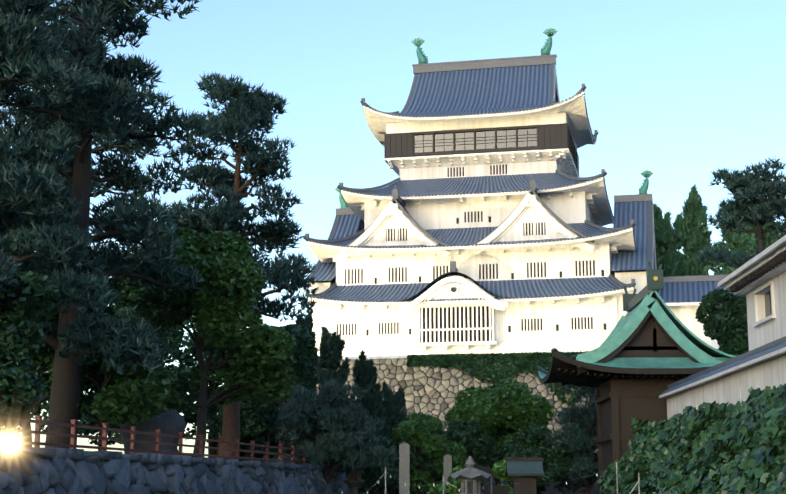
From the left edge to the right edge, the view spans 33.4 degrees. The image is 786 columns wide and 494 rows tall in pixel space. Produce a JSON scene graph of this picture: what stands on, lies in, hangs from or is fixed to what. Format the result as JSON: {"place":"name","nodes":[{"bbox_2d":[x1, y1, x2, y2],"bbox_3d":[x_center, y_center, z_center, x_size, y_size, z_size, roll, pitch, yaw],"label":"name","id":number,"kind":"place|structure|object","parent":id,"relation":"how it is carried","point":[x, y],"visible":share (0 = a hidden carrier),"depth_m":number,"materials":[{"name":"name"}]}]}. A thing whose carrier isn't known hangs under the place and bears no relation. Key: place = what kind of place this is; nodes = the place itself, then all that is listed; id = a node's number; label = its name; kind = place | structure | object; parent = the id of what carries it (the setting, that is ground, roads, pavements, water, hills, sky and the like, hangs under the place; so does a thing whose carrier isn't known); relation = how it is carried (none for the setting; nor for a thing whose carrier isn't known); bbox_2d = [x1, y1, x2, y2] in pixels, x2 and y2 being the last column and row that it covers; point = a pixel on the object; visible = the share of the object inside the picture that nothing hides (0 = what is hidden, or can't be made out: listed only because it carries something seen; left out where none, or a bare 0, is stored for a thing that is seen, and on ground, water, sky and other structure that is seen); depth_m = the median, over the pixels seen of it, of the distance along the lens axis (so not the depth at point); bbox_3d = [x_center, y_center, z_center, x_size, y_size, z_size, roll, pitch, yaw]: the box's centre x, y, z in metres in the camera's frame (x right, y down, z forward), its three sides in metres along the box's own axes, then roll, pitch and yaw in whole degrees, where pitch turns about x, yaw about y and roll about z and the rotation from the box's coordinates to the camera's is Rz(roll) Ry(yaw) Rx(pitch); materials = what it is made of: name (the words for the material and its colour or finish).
{"place":"outdoors","nodes":[
{"label":"outdoors","id":0,"kind":"place"},
{"bbox_2d":[77,259,190,434],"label":"tree","id":1,"kind":"object","parent":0,"point":[130,295],"depth_m":99.62,"materials":[{"name":"green plant"}]},
{"bbox_2d":[0,446,349,493],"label":"terrace stone wall","id":2,"kind":"structure","parent":0,"point":[28,470],"depth_m":48.10,"materials":[{"name":"grey stone"}]},
{"bbox_2d":[165,454,204,456],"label":"monument plinth","id":3,"kind":"structure","parent":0,"point":[186,455],"depth_m":56.23,"materials":[{"name":"grey stone"}]},
{"bbox_2d":[161,294,257,457],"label":"tree","id":4,"kind":"object","parent":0,"point":[185,358],"depth_m":93.99,"materials":[{"name":"green plant"}]},
{"bbox_2d":[0,0,785,457],"label":"sky","id":5,"kind":"structure","parent":0,"point":[680,92],"materials":[{"name":"blue"}]},
{"bbox_2d":[399,442,451,493],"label":"stone posts","id":6,"kind":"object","parent":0,"point":[404,461],"depth_m":53.46,"materials":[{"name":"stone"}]},
{"bbox_2d":[314,358,598,493],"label":"joint","id":7,"kind":"object","parent":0,"point":[549,490],"visible":0.04,"depth_m":124.98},
{"bbox_2d":[316,357,597,452],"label":"castle base stones","id":8,"kind":"object","parent":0,"point":[409,390],"depth_m":127.84,"materials":[{"name":"beige stone"}]},
{"bbox_2d":[406,348,727,405],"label":"ivy","id":9,"kind":"object","parent":8,"relation":"attached to","point":[514,362],"visible":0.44,"depth_m":127.11,"materials":[{"name":"green plant"}]},
{"bbox_2d":[302,65,742,358],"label":"castle walls","id":10,"kind":"structure","parent":0,"point":[489,324],"depth_m":131.77,"materials":[{"name":"white paint"}]},
{"bbox_2d":[384,123,578,175],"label":"top-floor gallery","id":11,"kind":"object","parent":10,"relation":"on","point":[488,140],"visible":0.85,"depth_m":138.20,"materials":[{"name":"brown wood"}]},
{"bbox_2d":[308,64,733,302],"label":"castle roof tiles","id":12,"kind":"object","parent":10,"relation":"on","point":[480,91],"visible":0.31,"depth_m":136.63,"materials":[{"name":"blue tile"}]},
{"bbox_2d":[303,54,727,301],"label":"castle ridges","id":13,"kind":"object","parent":12,"relation":"on","point":[486,64],"visible":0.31,"depth_m":135.60,"materials":[{"name":"tile"}]},
{"bbox_2d":[335,28,652,207],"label":"roof ornaments","id":14,"kind":"object","parent":13,"relation":"on","point":[550,33],"visible":0.85,"depth_m":145.84,"materials":[{"name":"green metal"}]},
{"bbox_2d":[536,261,738,376],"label":"gate ridge","id":15,"kind":"structure","parent":0,"point":[646,301],"depth_m":74.56,"materials":[{"name":"green metal"}]},
{"bbox_2d":[597,383,785,493],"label":"ivy leaves","id":16,"kind":"object","parent":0,"point":[711,439],"visible":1,"depth_m":53.28,"materials":[{"name":"green plant"}]},
{"bbox_2d":[695,288,748,354],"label":"tree","id":17,"kind":"object","parent":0,"point":[722,309],"depth_m":87.09,"materials":[{"name":"green plant"}]},
{"bbox_2d":[659,347,785,421],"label":"wall","id":18,"kind":"structure","parent":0,"point":[734,386],"depth_m":57.28,"materials":[{"name":"white paint"}]},
{"bbox_2d":[660,342,785,394],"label":"roof eaves","id":19,"kind":"object","parent":18,"relation":"on","point":[756,355],"visible":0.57,"depth_m":57.22,"materials":[{"name":"grey tile"}]},
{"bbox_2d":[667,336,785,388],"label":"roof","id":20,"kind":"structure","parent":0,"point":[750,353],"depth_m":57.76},
{"bbox_2d":[695,155,785,270],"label":"pine tree","id":21,"kind":"object","parent":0,"point":[756,183],"depth_m":78.47,"materials":[{"name":"green plant"}]},
{"label":"ground","id":22,"kind":"structure","parent":0,"visible":0},
{"bbox_2d":[216,433,249,460],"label":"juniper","id":23,"kind":"object","parent":22,"relation":"on","point":[242,454],"visible":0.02,"depth_m":95.90,"materials":[{"name":"green plant"}]},
{"bbox_2d":[243,396,290,461],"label":"juniper","id":24,"kind":"object","parent":22,"relation":"on","point":[272,434],"depth_m":94.71,"materials":[{"name":"green plant"}]},
{"bbox_2d":[285,313,320,447],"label":"tree","id":25,"kind":"object","parent":22,"relation":"on","point":[308,323],"visible":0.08,"depth_m":98.69,"materials":[{"name":"green plant"}]},
{"bbox_2d":[311,326,355,476],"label":"juniper","id":26,"kind":"object","parent":22,"relation":"on","point":[328,363],"visible":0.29,"depth_m":95.21,"materials":[{"name":"green plant"}]},
{"bbox_2d":[275,380,397,484],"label":"pine","id":27,"kind":"object","parent":22,"relation":"on","point":[341,413],"depth_m":76.69,"materials":[{"name":"green plant"}]},
{"bbox_2d":[344,461,369,493],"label":"stone lantern","id":28,"kind":"object","parent":22,"relation":"on","point":[354,481],"visible":0.58,"depth_m":79.91,"materials":[{"name":"stone"}]},
{"bbox_2d":[351,349,395,493],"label":"juniper","id":29,"kind":"object","parent":22,"relation":"on","point":[365,374],"visible":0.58,"depth_m":96.52,"materials":[{"name":"green plant"}]},
{"bbox_2d":[346,435,414,493],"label":"shrub","id":30,"kind":"object","parent":22,"relation":"on","point":[371,478],"depth_m":84.87,"materials":[{"name":"green plant"}]},
{"bbox_2d":[381,382,415,493],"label":"juniper","id":31,"kind":"object","parent":22,"relation":"on","point":[394,409],"visible":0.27,"depth_m":98.41,"materials":[{"name":"green plant"}]},
{"bbox_2d":[386,412,466,493],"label":"shrub","id":32,"kind":"object","parent":22,"relation":"on","point":[421,426],"depth_m":87.28,"materials":[{"name":"green plant"}]},
{"bbox_2d":[427,466,466,493],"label":"weeping shrub","id":33,"kind":"object","parent":22,"relation":"on","point":[438,488],"depth_m":57.82,"materials":[{"name":"green plant"}]},
{"bbox_2d":[412,421,500,493],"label":"shrub","id":34,"kind":"object","parent":22,"relation":"on","point":[475,440],"depth_m":89.80,"materials":[{"name":"green plant"}]},
{"bbox_2d":[450,456,490,493],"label":"stone lantern","id":35,"kind":"object","parent":22,"relation":"on","point":[470,476],"visible":1,"depth_m":46.34,"materials":[{"name":"stone"}]},
{"bbox_2d":[342,462,639,493],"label":"light poles and wire","id":36,"kind":"object","parent":22,"relation":"on","point":[638,482],"visible":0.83,"depth_m":49.95,"materials":[{"name":"silver metal"}]},
{"bbox_2d":[367,474,597,493],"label":"festival bulbs","id":37,"kind":"object","parent":36,"relation":"hanging from","point":[447,484],"visible":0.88,"depth_m":47.75,"materials":[{"name":"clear glass"}]},
{"bbox_2d":[444,379,555,485],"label":"tree","id":38,"kind":"object","parent":22,"relation":"on","point":[506,404],"depth_m":93.35,"materials":[{"name":"green plant"}]},
{"bbox_2d":[491,457,517,493],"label":"weeping shrub","id":39,"kind":"object","parent":22,"relation":"on","point":[499,467],"depth_m":60.76,"materials":[{"name":"green plant"}]},
{"bbox_2d":[505,456,543,493],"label":"small shrine","id":40,"kind":"object","parent":22,"relation":"on","point":[524,486],"visible":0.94,"depth_m":48.14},
{"bbox_2d":[506,461,543,473],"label":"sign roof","id":41,"kind":"structure","parent":40,"relation":"on","point":[524,467],"depth_m":48.26,"materials":[{"name":"metal"}]},
{"bbox_2d":[498,423,574,493],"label":"shrub","id":42,"kind":"object","parent":22,"relation":"on","point":[553,461],"depth_m":89.82,"materials":[{"name":"green plant"}]},
{"bbox_2d":[489,486,606,493],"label":"notice and slat fence","id":43,"kind":"object","parent":22,"relation":"on","point":[500,489],"visible":0.86,"depth_m":48.89,"materials":[{"name":"brown wood"}]},
{"bbox_2d":[545,383,598,493],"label":"pine","id":44,"kind":"object","parent":22,"relation":"on","point":[574,438],"depth_m":90.24,"materials":[{"name":"green plant"}]},
{"bbox_2d":[537,296,712,493],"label":"gate woodwork","id":45,"kind":"object","parent":22,"relation":"on","point":[621,401],"visible":0.58,"depth_m":75.27,"materials":[{"name":"brown wood"}]},
{"bbox_2d":[537,293,731,381],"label":"gate roof","id":46,"kind":"structure","parent":45,"relation":"on","point":[659,362],"depth_m":74.58,"materials":[{"name":"green metal"}]},
{"bbox_2d":[653,203,683,276],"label":"conifer","id":47,"kind":"object","parent":22,"relation":"on","point":[668,254],"visible":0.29,"depth_m":149.68,"materials":[{"name":"green plant"}]},
{"bbox_2d":[672,184,718,275],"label":"conifer","id":48,"kind":"object","parent":22,"relation":"on","point":[692,234],"depth_m":153.22,"materials":[{"name":"green plant"}]},
{"bbox_2d":[713,224,756,274],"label":"tree","id":49,"kind":"object","parent":22,"relation":"on","point":[743,241],"visible":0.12,"depth_m":149.97,"materials":[{"name":"green plant"}]},
{"bbox_2d":[753,218,779,249],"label":"conifer","id":50,"kind":"object","parent":22,"relation":"on","point":[768,241],"depth_m":153.95,"materials":[{"name":"green plant"}]},
{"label":"terrace","id":51,"kind":"structure","parent":22,"relation":"on","visible":0},
{"bbox_2d":[2,437,19,451],"bbox_3d":[-10.626,5.495,36.369,0.420,0.414,0.270,0,-10,2],"label":"floodlamp housing","id":52,"kind":"object","parent":51,"relation":"on","point":[17,440],"visible":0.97,"depth_m":36.31,"materials":[{"name":"silver metal"}]},
{"bbox_2d":[3,439,15,447],"bbox_3d":[-10.628,5.442,36.282,0.340,0.260,0.001,0,-10,2],"label":"floodlamp lens","id":53,"kind":"object","parent":52,"relation":"attached to","point":[8,443],"visible":1,"depth_m":36.28,"materials":[{"name":"beige glass"}]},
{"bbox_2d":[0,260,60,427],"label":"broad tree","id":54,"kind":"object","parent":51,"relation":"on","point":[21,389],"depth_m":45.61,"materials":[{"name":"green plant"}]},
{"bbox_2d":[0,354,91,445],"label":"tree","id":55,"kind":"object","parent":51,"relation":"on","point":[86,417],"depth_m":78.23,"materials":[{"name":"green plant"}]},
{"bbox_2d":[0,0,100,293],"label":"pine","id":56,"kind":"object","parent":51,"relation":"on","point":[24,56],"depth_m":48.38,"materials":[{"name":"green plant"}]},
{"bbox_2d":[3,246,116,446],"bbox_3d":[-16.086,4.896,59.978,7.743,10.092,8.495,0,-10,2],"label":"broad tree","id":57,"kind":"object","parent":51,"relation":"on","point":[42,356],"depth_m":58.67,"materials":[{"name":"green plant"}]},
{"bbox_2d":[0,4,174,351],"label":"pine","id":58,"kind":"object","parent":51,"relation":"on","point":[137,146],"depth_m":73.37,"materials":[{"name":"green plant"}]},
{"bbox_2d":[45,314,172,450],"bbox_3d":[-11.821,5.945,55.620,5.428,6.457,5.760,0,-10,2],"label":"broad tree","id":59,"kind":"object","parent":51,"relation":"on","point":[118,392],"depth_m":54.55,"materials":[{"name":"green plant"}]},
{"bbox_2d":[0,0,224,448],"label":"pine","id":60,"kind":"object","parent":51,"relation":"on","point":[127,106],"depth_m":54.67,"materials":[{"name":"green plant"}]},
{"bbox_2d":[81,303,199,444],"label":"tree","id":61,"kind":"object","parent":51,"relation":"on","point":[178,393],"depth_m":84.69,"materials":[{"name":"green plant"}]},
{"bbox_2d":[120,409,185,453],"bbox_3d":[-10.606,8.726,58.023,2.795,3.121,2.503,0,-10,2],"label":"monument rock","id":62,"kind":"object","parent":51,"relation":"on","point":[170,422],"visible":0.29,"depth_m":57.19,"materials":[{"name":"grey stone"}]},
{"bbox_2d":[0,411,307,463],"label":"red fence","id":63,"kind":"object","parent":51,"relation":"on","point":[37,432],"visible":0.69,"depth_m":49.02,"materials":[{"name":"paint"}]},
{"bbox_2d":[135,226,296,453],"bbox_3d":[-8.698,4.703,63.505,8.012,11.730,7.473,0,-10,2],"label":"broad tree","id":64,"kind":"object","parent":51,"relation":"on","point":[219,261],"depth_m":63.01,"materials":[{"name":"green plant"}]},
{"bbox_2d":[149,71,318,460],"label":"pine","id":65,"kind":"object","parent":51,"relation":"on","point":[258,104],"depth_m":73.76,"materials":[{"name":"green plant"}]},
{"bbox_2d":[217,324,318,458],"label":"broad tree","id":66,"kind":"object","parent":51,"relation":"on","point":[252,412],"depth_m":82.31,"materials":[{"name":"green plant"}]},
{"bbox_3d":[25.960,8.888,50.598,27.600,5.000,45.500,0,-10,2],"label":"bank","id":67,"kind":"object","parent":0,"visible":0},
{"bbox_2d":[718,235,785,350],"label":"storehouse walls","id":68,"kind":"structure","parent":67,"relation":"on","point":[759,280],"depth_m":56.17,"materials":[{"name":"white paint"}]}
]}

